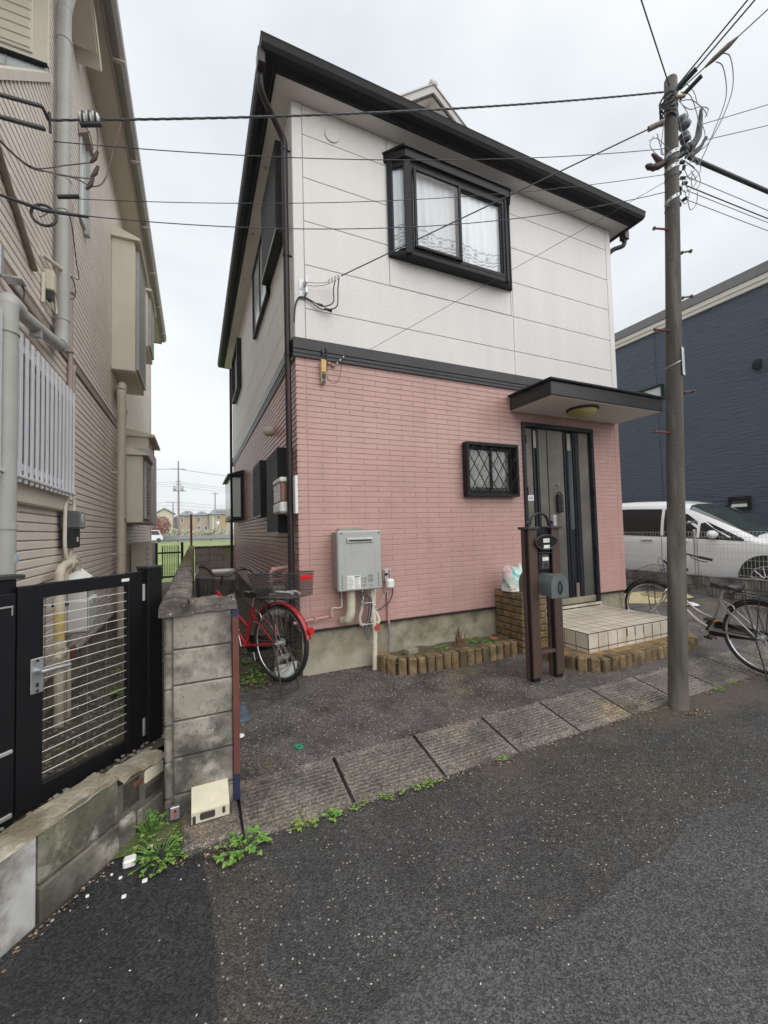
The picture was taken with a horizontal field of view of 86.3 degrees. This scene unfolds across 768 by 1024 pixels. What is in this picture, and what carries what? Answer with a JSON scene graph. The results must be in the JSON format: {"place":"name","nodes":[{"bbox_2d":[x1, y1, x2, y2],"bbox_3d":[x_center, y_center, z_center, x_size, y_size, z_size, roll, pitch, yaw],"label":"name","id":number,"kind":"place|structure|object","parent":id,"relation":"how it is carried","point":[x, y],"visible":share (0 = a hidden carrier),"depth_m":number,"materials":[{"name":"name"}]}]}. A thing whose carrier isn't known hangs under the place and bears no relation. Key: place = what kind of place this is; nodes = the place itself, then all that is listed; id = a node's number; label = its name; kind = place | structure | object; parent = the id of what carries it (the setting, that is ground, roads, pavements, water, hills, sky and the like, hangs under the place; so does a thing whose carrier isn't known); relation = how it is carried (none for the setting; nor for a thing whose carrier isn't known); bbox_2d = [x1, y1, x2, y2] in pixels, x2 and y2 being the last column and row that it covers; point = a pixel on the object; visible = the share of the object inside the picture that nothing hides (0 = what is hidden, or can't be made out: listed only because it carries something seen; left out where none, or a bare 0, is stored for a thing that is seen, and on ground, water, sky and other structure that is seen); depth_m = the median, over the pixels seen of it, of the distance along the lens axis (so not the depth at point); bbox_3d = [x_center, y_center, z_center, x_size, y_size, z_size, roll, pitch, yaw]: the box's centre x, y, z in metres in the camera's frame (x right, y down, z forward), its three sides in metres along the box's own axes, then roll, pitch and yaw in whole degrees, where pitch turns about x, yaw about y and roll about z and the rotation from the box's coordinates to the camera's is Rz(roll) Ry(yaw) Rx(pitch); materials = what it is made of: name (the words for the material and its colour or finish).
{"place":"outdoors","nodes":[
{"label":"outdoors","id":0,"kind":"place"},
{"bbox_2d":[0,582,170,832],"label":"yard ground","id":1,"kind":"structure","parent":0,"point":[112,724],"depth_m":3.09,"materials":[{"name":"gravel"}]},
{"bbox_2d":[0,574,24,819],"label":"gate post","id":2,"kind":"object","parent":1,"relation":"on","point":[7,583],"visible":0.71,"depth_m":1.93,"materials":[{"name":"black metal"}]},
{"bbox_2d":[0,593,15,829],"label":"gate","id":3,"kind":"structure","parent":2,"relation":"attached to","point":[7,652],"depth_m":1.86,"materials":[{"name":"black metal"}]},
{"bbox_2d":[0,0,166,716],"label":"house","id":4,"kind":"structure","parent":1,"relation":"on","point":[75,392],"depth_m":3.87,"materials":[{"name":"beige"}]},
{"bbox_2d":[0,244,26,300],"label":"lamp bracket","id":5,"kind":"object","parent":4,"relation":"attached to","point":[14,280],"visible":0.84,"depth_m":2.40,"materials":[{"name":"grey metal"}]},
{"bbox_2d":[0,53,48,84],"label":"front window","id":6,"kind":"structure","parent":4,"relation":"in","point":[5,59],"depth_m":3.18,"materials":[{"name":"white glass"}]},
{"bbox_2d":[0,307,76,497],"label":"barred window","id":7,"kind":"structure","parent":4,"relation":"in","point":[46,416],"depth_m":2.81,"materials":[{"name":"white metal"}]},
{"bbox_2d":[39,208,79,314],"bbox_3d":[-2.470,-1.976,3.054,0.150,0.849,1.068,0,-3,-25],"label":"telecom box","id":8,"kind":"object","parent":4,"relation":"attached to","point":[49,281],"visible":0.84,"depth_m":3.10,"materials":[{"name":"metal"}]},
{"bbox_2d":[0,92,121,190],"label":"wire bracket","id":9,"kind":"object","parent":4,"relation":"attached to","point":[94,158],"visible":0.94,"depth_m":2.44,"materials":[{"name":"metal"}]},
{"bbox_2d":[51,91,663,127],"bbox_3d":[0.169,-2.952,2.965,4.505,1.111,0.081,-1,-2,-12],"label":"service cable","id":10,"kind":"object","parent":9,"relation":"attached to","point":[89,119],"visible":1,"depth_m":2.76,"materials":[{"name":"black rubber"}]},
{"bbox_2d":[60,489,85,559],"bbox_3d":[-2.659,0.105,3.515,0.136,0.639,0.370,0,-3,-25],"label":"electric meter","id":11,"kind":"object","parent":4,"relation":"attached to","point":[72,522],"visible":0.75,"depth_m":3.42,"materials":[{"name":"grey plastic"}]},
{"bbox_2d":[51,555,96,728],"bbox_3d":[-2.512,0.988,3.290,0.233,1.270,0.784,0,-3,-25],"label":"gas meter","id":12,"kind":"object","parent":4,"relation":"attached to","point":[72,563],"visible":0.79,"depth_m":3.13,"materials":[{"name":"beige metal"}]},
{"bbox_2d":[79,136,85,228],"bbox_3d":[-3.067,-3.355,4.175,0.020,0.850,0.180,0,-3,-25],"label":"slit window","id":13,"kind":"structure","parent":4,"relation":"in","point":[82,167],"depth_m":4.13,"materials":[{"name":"glass"}]},
{"bbox_2d":[131,542,154,571],"bbox_3d":[-4.322,1.167,7.367,0.330,1.250,0.556,0,-3,-25],"label":"heater cabinet","id":14,"kind":"object","parent":1,"relation":"on","point":[142,553],"visible":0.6,"depth_m":7.14,"materials":[{"name":"beige paint"}]},
{"bbox_2d":[136,565,162,750],"bbox_3d":[-1.465,0.936,2.563,0.108,1.198,0.108,-2,-3,21],"label":"gate post","id":15,"kind":"object","parent":1,"relation":"on","point":[152,661],"visible":0.78,"depth_m":2.53,"materials":[{"name":"black metal"}]},
{"bbox_2d":[13,571,145,817],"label":"gate","id":16,"kind":"structure","parent":15,"relation":"attached to","point":[32,789],"depth_m":2.06,"materials":[{"name":"black metal"}]},
{"bbox_2d":[155,542,183,579],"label":"yard gate","id":17,"kind":"structure","parent":1,"relation":"on","point":[164,553],"depth_m":11.97,"materials":[{"name":"black metal"}]},
{"bbox_2d":[155,539,233,542],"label":"road","id":18,"kind":"structure","parent":0,"point":[187,541],"depth_m":58.96,"materials":[{"name":"asphalt"}]},
{"bbox_2d":[151,530,163,541],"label":"van","id":19,"kind":"object","parent":18,"relation":"on","point":[156,535],"visible":0.35,"depth_m":56.71,"materials":[{"name":"white paint"}]},
{"bbox_2d":[212,568,234,594],"bbox_3d":[-3.727,1.623,9.522,0.490,0.550,0.640,0,-3,-25],"label":"utility box","id":20,"kind":"object","parent":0,"point":[222,572],"visible":0.58,"depth_m":9.26,"materials":[{"name":"plastic"}]},
{"bbox_2d":[194,580,307,688],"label":"side strip ground","id":21,"kind":"structure","parent":0,"point":[241,600],"depth_m":4.82,"materials":[{"name":"gravel"}]},
{"bbox_2d":[242,673,268,683],"bbox_3d":[-1.206,1.564,3.870,0.273,0.043,0.253,0,-3,-25],"label":"strip weed","id":22,"kind":"object","parent":21,"relation":"on","point":[260,676],"visible":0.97,"depth_m":3.89,"materials":[{"name":"green plant"}]},
{"bbox_2d":[237,604,298,690],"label":"weeds","id":23,"kind":"object","parent":21,"relation":"on","point":[253,680],"visible":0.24,"depth_m":4.01,"materials":[{"name":"plant"}]},
{"bbox_2d":[268,565,287,655],"bbox_3d":[-1.070,1.073,4.194,0.216,1.041,0.180,0,-3,-25],"label":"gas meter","id":24,"kind":"object","parent":21,"relation":"on","point":[275,569],"visible":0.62,"depth_m":4.18,"materials":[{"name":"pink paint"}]},
{"bbox_2d":[274,653,289,673],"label":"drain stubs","id":25,"kind":"object","parent":21,"relation":"on","point":[282,668],"visible":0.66,"depth_m":4.11,"materials":[{"name":"plastic"}]},
{"bbox_2d":[158,533,539,789],"bbox_3d":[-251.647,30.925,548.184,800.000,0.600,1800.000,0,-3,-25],"label":"terrain","id":26,"kind":"structure","parent":0,"point":[186,545],"depth_m":33.05,"materials":[{"name":"green plant"}]},
{"bbox_2d":[0,748,163,957],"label":"block wall","id":27,"kind":"structure","parent":26,"relation":"on","point":[57,852],"depth_m":1.74,"materials":[{"name":"concrete"}]},
{"bbox_2d":[151,516,171,541],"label":"red tree","id":28,"kind":"object","parent":26,"relation":"on","point":[164,523],"visible":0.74,"depth_m":60.44,"materials":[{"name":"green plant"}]},
{"bbox_2d":[157,508,175,535],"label":"house","id":29,"kind":"structure","parent":26,"relation":"on","point":[169,514],"depth_m":85.09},
{"bbox_2d":[171,461,184,535],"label":"pole","id":30,"kind":"object","parent":26,"relation":"on","point":[178,509],"visible":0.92,"depth_m":64.41,"materials":[{"name":"concrete"}]},
{"bbox_2d":[156,469,225,511],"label":"wires","id":31,"kind":"object","parent":30,"relation":"attached to","point":[194,488],"visible":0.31,"depth_m":65.94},
{"bbox_2d":[180,511,194,535],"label":"house","id":32,"kind":"structure","parent":26,"relation":"on","point":[185,519],"depth_m":84.72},
{"bbox_2d":[151,535,234,541],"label":"road","id":33,"kind":"structure","parent":26,"relation":"on","point":[205,537],"depth_m":63.53,"materials":[{"name":"asphalt"}]},
{"bbox_2d":[158,546,236,820],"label":"block wall","id":34,"kind":"structure","parent":26,"relation":"on","point":[198,723],"depth_m":2.21,"materials":[{"name":"concrete"}]},
{"bbox_2d":[195,511,208,535],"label":"house","id":35,"kind":"structure","parent":26,"relation":"on","point":[201,520],"depth_m":86.85,"materials":[{"name":"paint"}]},
{"bbox_2d":[194,545,235,580],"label":"wall","id":36,"kind":"structure","parent":26,"relation":"on","point":[210,558],"depth_m":12.47,"materials":[{"name":"brick"}]},
{"bbox_2d":[209,509,229,534],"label":"house","id":37,"kind":"structure","parent":26,"relation":"on","point":[217,517],"depth_m":87.34,"materials":[{"name":"paint"}]},
{"bbox_2d":[217,30,665,683],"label":"house","id":38,"kind":"structure","parent":26,"relation":"on","point":[451,448],"depth_m":4.76,"materials":[{"name":"pink brick"}]},
{"bbox_2d":[222,470,243,522],"bbox_3d":[-3.350,-0.307,9.056,0.308,1.035,1.690,0,-3,-25],"label":"rear bay window","id":39,"kind":"structure","parent":38,"relation":"in","point":[233,482],"depth_m":8.38,"materials":[{"name":"black metal"}]},
{"bbox_2d":[232,337,240,403],"bbox_3d":[-3.334,-3.135,9.244,0.090,1.050,1.300,0,-3,-25],"label":"side window","id":40,"kind":"structure","parent":38,"relation":"in","point":[236,358],"depth_m":8.95,"materials":[{"name":"black metal"}]},
{"bbox_2d":[253,460,266,517],"bbox_3d":[-1.763,-0.301,5.846,0.116,0.759,0.740,0,-3,-25],"label":"barred window","id":41,"kind":"structure","parent":38,"relation":"in","point":[259,470],"depth_m":5.54,"materials":[{"name":"black metal"}]},
{"bbox_2d":[252,234,269,339],"bbox_3d":[-1.813,-3.347,5.993,0.050,1.080,1.390,0,-3,-25],"label":"side window","id":42,"kind":"structure","parent":38,"relation":"in","point":[260,293],"depth_m":6.13,"materials":[{"name":"glass"}]},
{"bbox_2d":[266,447,287,533],"bbox_3d":[-1.226,-0.214,4.683,0.116,0.919,0.710,0,-3,-25],"label":"barred window","id":43,"kind":"structure","parent":38,"relation":"in","point":[276,468],"depth_m":4.60,"materials":[{"name":"black metal"}]},
{"bbox_2d":[273,475,297,515],"bbox_3d":[-1.022,-0.156,4.212,0.146,0.375,0.590,0,-3,-25],"label":"electric meter","id":44,"kind":"object","parent":38,"relation":"attached to","point":[280,495],"visible":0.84,"depth_m":4.08,"materials":[{"name":"white plastic"}]},
{"bbox_2d":[274,482,286,503],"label":"meter window","id":45,"kind":"structure","parent":44,"relation":"in","point":[281,488],"depth_m":4.09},
{"bbox_2d":[299,276,307,299],"bbox_3d":[-0.802,-2.235,4.075,0.067,0.205,0.094,0,-3,-25],"label":"service bracket","id":46,"kind":"object","parent":38,"relation":"attached to","point":[303,287],"visible":1,"depth_m":4.10,"materials":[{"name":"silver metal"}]},
{"bbox_2d":[320,348,344,383],"bbox_3d":[-0.520,-1.478,4.175,0.259,0.366,0.080,-1,-3,-17],"label":"telecom box","id":47,"kind":"object","parent":38,"relation":"attached to","point":[324,363],"visible":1,"depth_m":4.12,"materials":[{"name":"yellow plastic"}]},
{"bbox_2d":[332,527,381,591],"bbox_3d":[-0.279,0.460,4.079,0.457,0.609,0.256,0,-3,-25],"label":"water heater","id":48,"kind":"object","parent":38,"relation":"attached to","point":[356,559],"visible":1,"depth_m":3.98,"materials":[{"name":"paint"}]},
{"bbox_2d":[376,569,394,652],"bbox_3d":[0.001,1.045,4.256,0.264,0.890,0.098,0,-3,-40],"label":"outdoor socket","id":49,"kind":"object","parent":38,"relation":"attached to","point":[389,582],"visible":0.99,"depth_m":4.31,"materials":[{"name":"white plastic"}]},
{"bbox_2d":[382,143,512,291],"bbox_3d":[0.683,-3.383,5.260,2.050,1.700,1.110,0,-3,-25],"label":"bay window","id":50,"kind":"structure","parent":38,"relation":"in","point":[477,252],"depth_m":4.77,"materials":[{"name":"black metal"}]},
{"bbox_2d":[462,441,519,496],"bbox_3d":[1.299,-0.504,4.946,0.780,0.640,0.097,0,-3,-25],"label":"lattice window","id":51,"kind":"structure","parent":38,"relation":"in","point":[489,470],"depth_m":4.95,"materials":[{"name":"black metal"}]},
{"bbox_2d":[556,492,563,512],"bbox_3d":[2.350,-0.133,5.465,0.086,0.278,0.069,0,-3,-25],"label":"key box","id":52,"kind":"object","parent":38,"relation":"attached to","point":[559,502],"visible":1,"depth_m":5.44,"materials":[{"name":"black"}]},
{"bbox_2d":[521,421,601,611],"bbox_3d":[2.371,0.065,5.502,1.305,2.455,0.125,0,-3,-25],"label":"front door","id":53,"kind":"structure","parent":38,"relation":"in","point":[555,458],"depth_m":5.57,"materials":[{"name":"black metal"}]},
{"bbox_2d":[237,642,767,841],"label":"kerb apron","id":54,"kind":"object","parent":26,"relation":"on","point":[277,801],"visible":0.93,"depth_m":2.75,"materials":[{"name":"concrete"}]},
{"bbox_2d":[623,529,767,609],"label":"fence","id":55,"kind":"object","parent":26,"relation":"on","point":[697,583],"visible":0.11,"depth_m":6.72,"materials":[{"name":"metal"}]},
{"bbox_2d":[118,0,767,528],"label":"sky","id":56,"kind":"structure","parent":0,"point":[185,58],"materials":[{"name":"white"}]},
{"bbox_2d":[201,673,767,1023],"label":"road","id":57,"kind":"structure","parent":0,"point":[305,878],"depth_m":1.88,"materials":[{"name":"asphalt"}]},
{"bbox_2d":[0,841,218,1023],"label":"asphalt patch","id":58,"kind":"object","parent":57,"relation":"on","point":[157,940],"visible":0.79,"depth_m":1.47,"materials":[{"name":"asphalt"}]},
{"bbox_2d":[85,844,152,898],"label":"litter","id":59,"kind":"object","parent":58,"relation":"on","point":[124,895],"visible":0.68,"depth_m":1.77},
{"bbox_2d":[123,854,135,868],"bbox_3d":[-1.162,1.596,1.872,0.050,0.033,0.045,0,-3,-25],"label":"crumpled wrapper","id":60,"kind":"object","parent":58,"relation":"on","point":[128,861],"visible":0.98,"depth_m":1.86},
{"bbox_2d":[129,825,187,877],"bbox_3d":[-1.055,1.593,1.940,0.286,0.046,0.298,1,-3,-41],"label":"weed","id":61,"kind":"object","parent":58,"relation":"on","point":[147,859],"visible":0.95,"depth_m":1.92,"materials":[{"name":"green plant"}]},
{"bbox_2d":[110,762,181,860],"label":"corner soil","id":62,"kind":"structure","parent":57,"relation":"on","point":[162,832],"depth_m":2.04,"materials":[{"name":"soil"}]},
{"bbox_2d":[131,809,168,838],"bbox_3d":[-1.179,1.562,2.062,0.172,0.114,0.178,0,-3,-25],"label":"weed","id":63,"kind":"object","parent":62,"relation":"on","point":[152,821],"visible":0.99,"depth_m":2.06,"materials":[{"name":"green plant"}]},
{"bbox_2d":[170,804,179,820],"bbox_3d":[-1.083,1.556,2.124,0.045,0.063,0.028,0,-3,-25],"label":"boundary marker","id":64,"kind":"object","parent":62,"relation":"on","point":[174,812],"visible":1,"depth_m":2.12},
{"bbox_2d":[181,799,241,856],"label":"footing slab","id":65,"kind":"structure","parent":57,"relation":"on","point":[201,836],"depth_m":2.02,"materials":[{"name":"concrete"}]},
{"bbox_2d":[191,778,229,824],"bbox_3d":[-0.924,1.517,2.178,0.180,0.131,0.177,0,-3,-25],"label":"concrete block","id":66,"kind":"object","parent":65,"relation":"on","point":[210,801],"depth_m":2.13,"materials":[{"name":"concrete"}]},
{"bbox_2d":[232,606,240,800],"bbox_3d":[-0.830,1.058,2.299,0.033,1.060,0.042,0,-3,-25],"label":"angle post","id":67,"kind":"object","parent":65,"relation":"on","point":[236,703],"visible":0.99,"depth_m":2.28,"materials":[{"name":"metal"}]},
{"bbox_2d":[212,825,271,868],"bbox_3d":[-0.681,1.588,1.970,0.272,0.059,0.232,0,-3,-25],"label":"weed","id":68,"kind":"object","parent":57,"relation":"on","point":[236,853],"visible":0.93,"depth_m":1.95,"materials":[{"name":"green plant"}]},
{"bbox_2d":[288,813,319,830],"bbox_3d":[-0.411,1.602,2.109,0.150,0.028,0.124,-2,-2,14],"label":"weed","id":69,"kind":"object","parent":57,"relation":"on","point":[303,823],"visible":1,"depth_m":2.11,"materials":[{"name":"green plant"}]},
{"bbox_2d":[322,807,342,821],"bbox_3d":[-0.274,1.601,2.174,0.095,0.028,0.093,-3,-3,28],"label":"weed","id":70,"kind":"object","parent":57,"relation":"on","point":[336,813],"visible":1,"depth_m":2.17,"materials":[{"name":"green plant"}]},
{"bbox_2d":[360,793,767,1023],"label":"road strip","id":71,"kind":"object","parent":57,"relation":"attached to","point":[640,966],"visible":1,"depth_m":1.43,"materials":[{"name":"asphalt"}]},
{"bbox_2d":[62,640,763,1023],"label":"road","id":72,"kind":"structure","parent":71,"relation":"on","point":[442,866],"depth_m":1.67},
{"bbox_2d":[645,53,733,710],"bbox_3d":[2.592,-1.115,3.323,0.759,5.442,0.245,-2,-3,18],"label":"utility pole","id":73,"kind":"object","parent":57,"relation":"on","point":[677,640],"visible":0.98,"depth_m":3.37,"materials":[{"name":"grey concrete"}]},
{"bbox_2d":[0,192,664,229],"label":"telephone wire","id":74,"kind":"object","parent":73,"relation":"attached to","point":[51,210],"visible":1,"depth_m":2.50,"materials":[{"name":"metal"}]},
{"bbox_2d":[53,141,665,160],"bbox_3d":[0.160,-2.674,2.991,4.516,0.685,0.006,-1,-2,-11],"label":"telephone wire","id":75,"kind":"object","parent":73,"relation":"attached to","point":[343,159],"visible":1,"depth_m":2.88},
{"bbox_2d":[57,174,665,203],"bbox_3d":[0.115,-2.439,3.067,4.576,0.705,0.038,-1,-2,-9],"label":"telephone wire","id":76,"kind":"object","parent":73,"relation":"attached to","point":[68,196],"visible":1,"depth_m":2.91,"materials":[{"name":"metal"}]},
{"bbox_2d":[293,117,665,321],"bbox_3d":[0.758,-2.630,3.825,3.398,1.372,0.196,-2,-2,12],"label":"service cable","id":77,"kind":"object","parent":73,"relation":"attached to","point":[655,125],"visible":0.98,"depth_m":3.86,"materials":[{"name":"rubber"}]},
{"bbox_2d":[369,181,665,349],"bbox_3d":[1.092,-2.237,3.887,2.739,0.968,0.004,-2,-3,20],"label":"thin wire","id":78,"kind":"object","parent":73,"relation":"attached to","point":[521,264],"visible":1,"depth_m":3.81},
{"bbox_2d":[640,0,669,85],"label":"overhead cable","id":79,"kind":"object","parent":73,"relation":"attached to","point":[654,41],"visible":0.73,"depth_m":3.17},
{"bbox_2d":[678,0,747,83],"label":"overhead cable","id":80,"kind":"object","parent":73,"relation":"attached to","point":[736,13],"visible":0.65,"depth_m":3.19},
{"bbox_2d":[680,9,767,89],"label":"overhead cable","id":81,"kind":"object","parent":73,"relation":"attached to","point":[724,49],"visible":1,"depth_m":3.26,"materials":[{"name":"rubber"}]},
{"bbox_2d":[696,0,754,67],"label":"overhead cable","id":82,"kind":"object","parent":73,"relation":"attached to","point":[747,8],"visible":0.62,"depth_m":3.15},
{"bbox_2d":[686,185,767,218],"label":"telephone wire","id":83,"kind":"object","parent":73,"relation":"attached to","point":[727,202],"visible":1,"depth_m":3.60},
{"bbox_2d":[687,156,767,194],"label":"trunk cable","id":84,"kind":"object","parent":73,"relation":"attached to","point":[729,174],"visible":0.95,"depth_m":3.60,"materials":[{"name":"rubber"}]},
{"bbox_2d":[688,200,767,230],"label":"telephone wire","id":85,"kind":"object","parent":73,"relation":"attached to","point":[727,215],"visible":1,"depth_m":3.59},
{"bbox_2d":[624,553,767,680],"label":"bicycle","id":86,"kind":"object","parent":57,"relation":"on","point":[714,627],"visible":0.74,"depth_m":4.25,"materials":[{"name":"metal"}]},
{"bbox_2d":[232,595,767,780],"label":"driveway","id":87,"kind":"structure","parent":0,"point":[359,711],"depth_m":3.43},
{"bbox_2d":[232,704,249,722],"bbox_3d":[-1.214,1.591,3.238,0.250,0.033,0.415,0,-3,-25],"label":"meter lid","id":88,"kind":"object","parent":87,"relation":"on","point":[244,715],"visible":0.11,"depth_m":3.18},
{"bbox_2d":[195,564,313,695],"bbox_3d":[-1.414,1.068,3.962,1.833,1.112,0.635,-4,-3,40],"label":"bicycle","id":89,"kind":"object","parent":87,"relation":"on","point":[256,642],"visible":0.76,"depth_m":3.76,"materials":[{"name":"metal"}]},
{"bbox_2d":[293,589,380,669],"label":"heater pipes","id":90,"kind":"object","parent":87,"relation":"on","point":[349,616],"visible":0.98,"depth_m":4.08,"materials":[{"name":"beige plastic"}]},
{"bbox_2d":[1,649,762,972],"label":"dirt crumbs","id":91,"kind":"object","parent":87,"relation":"on","point":[16,951],"visible":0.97,"depth_m":2.23,"materials":[{"name":"brown soil"}]},
{"bbox_2d":[377,634,516,674],"bbox_3d":[0.687,1.504,4.358,1.599,0.180,0.470,0,-3,-25],"label":"planter","id":92,"kind":"object","parent":87,"relation":"on","point":[425,659],"visible":0.95,"depth_m":4.17,"materials":[{"name":"brick"}]},
{"bbox_2d":[403,646,417,654],"bbox_3d":[0.276,1.438,4.244,0.135,0.055,0.100,0,-3,-39],"label":"concrete lump","id":93,"kind":"object","parent":92,"relation":"on","point":[411,650],"visible":0.94,"depth_m":4.21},
{"bbox_2d":[454,628,465,646],"bbox_3d":[0.817,1.366,4.472,0.138,0.220,0.072,0,-3,-25],"label":"withered plant","id":94,"kind":"object","parent":92,"relation":"in","point":[457,639],"visible":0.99,"depth_m":4.45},
{"bbox_2d":[495,588,546,653],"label":"brick pier","id":95,"kind":"structure","parent":87,"relation":"on","point":[509,606],"depth_m":4.65,"materials":[{"name":"brick"}]},
{"bbox_2d":[501,563,521,591],"bbox_3d":[1.515,0.753,4.786,0.292,0.318,0.196,0,-3,-25],"label":"soil bag","id":96,"kind":"object","parent":95,"relation":"on","point":[510,578],"visible":0.75,"depth_m":4.71,"materials":[{"name":"plastic"}]},
{"bbox_2d":[518,512,568,682],"bbox_3d":[1.507,0.792,3.849,0.427,1.578,0.449,0,-3,-25],"label":"mailbox stand","id":97,"kind":"object","parent":87,"relation":"on","point":[541,574],"visible":1,"depth_m":3.80,"materials":[{"name":"black metal"}]},
{"bbox_2d":[546,605,666,652],"bbox_3d":[2.538,1.394,4.901,1.472,0.271,0.972,0,-3,-25],"label":"doorstep","id":98,"kind":"object","parent":87,"relation":"on","point":[593,629],"visible":0.72,"depth_m":4.53,"materials":[{"name":"tile"}]},
{"bbox_2d":[541,632,697,672],"bbox_3d":[2.632,1.526,4.670,1.969,0.190,0.929,0,-3,-25],"label":"brick step border","id":99,"kind":"object","parent":87,"relation":"on","point":[618,658],"visible":0.37,"depth_m":4.13,"materials":[{"name":"brick"}]},
{"bbox_2d":[623,585,709,608],"bbox_3d":[5.519,1.736,12.460,9.400,0.266,13.790,0,-3,-25],"label":"side passage","id":100,"kind":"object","parent":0,"point":[638,589],"depth_m":6.74,"materials":[{"name":"concrete"}]},
{"bbox_2d":[625,591,692,603],"bbox_3d":[4.204,1.385,6.686,1.820,0.001,0.900,0,-3,-25],"label":"yellow paint mark","id":101,"kind":"object","parent":100,"relation":"on","point":[640,598],"visible":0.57,"depth_m":6.58,"materials":[{"name":"paint"}]},
{"label":"parking ground","id":102,"kind":"structure","parent":0,"visible":0},
{"bbox_2d":[614,260,767,520],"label":"house","id":103,"kind":"structure","parent":102,"relation":"on","point":[725,336],"depth_m":9.30,"materials":[{"name":"blue"}]},
{"bbox_2d":[638,384,663,396],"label":"window","id":104,"kind":"structure","parent":103,"relation":"in","point":[658,390],"depth_m":10.39,"materials":[{"name":"white glass"}]},
{"bbox_2d":[728,496,751,509],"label":"window","id":105,"kind":"structure","parent":103,"relation":"in","point":[742,502],"depth_m":8.79,"materials":[{"name":"glass"}]},
{"bbox_2d":[622,501,767,581],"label":"minivan","id":106,"kind":"object","parent":102,"relation":"on","point":[645,518],"visible":0.27,"depth_m":7.76,"materials":[{"name":"white paint"}]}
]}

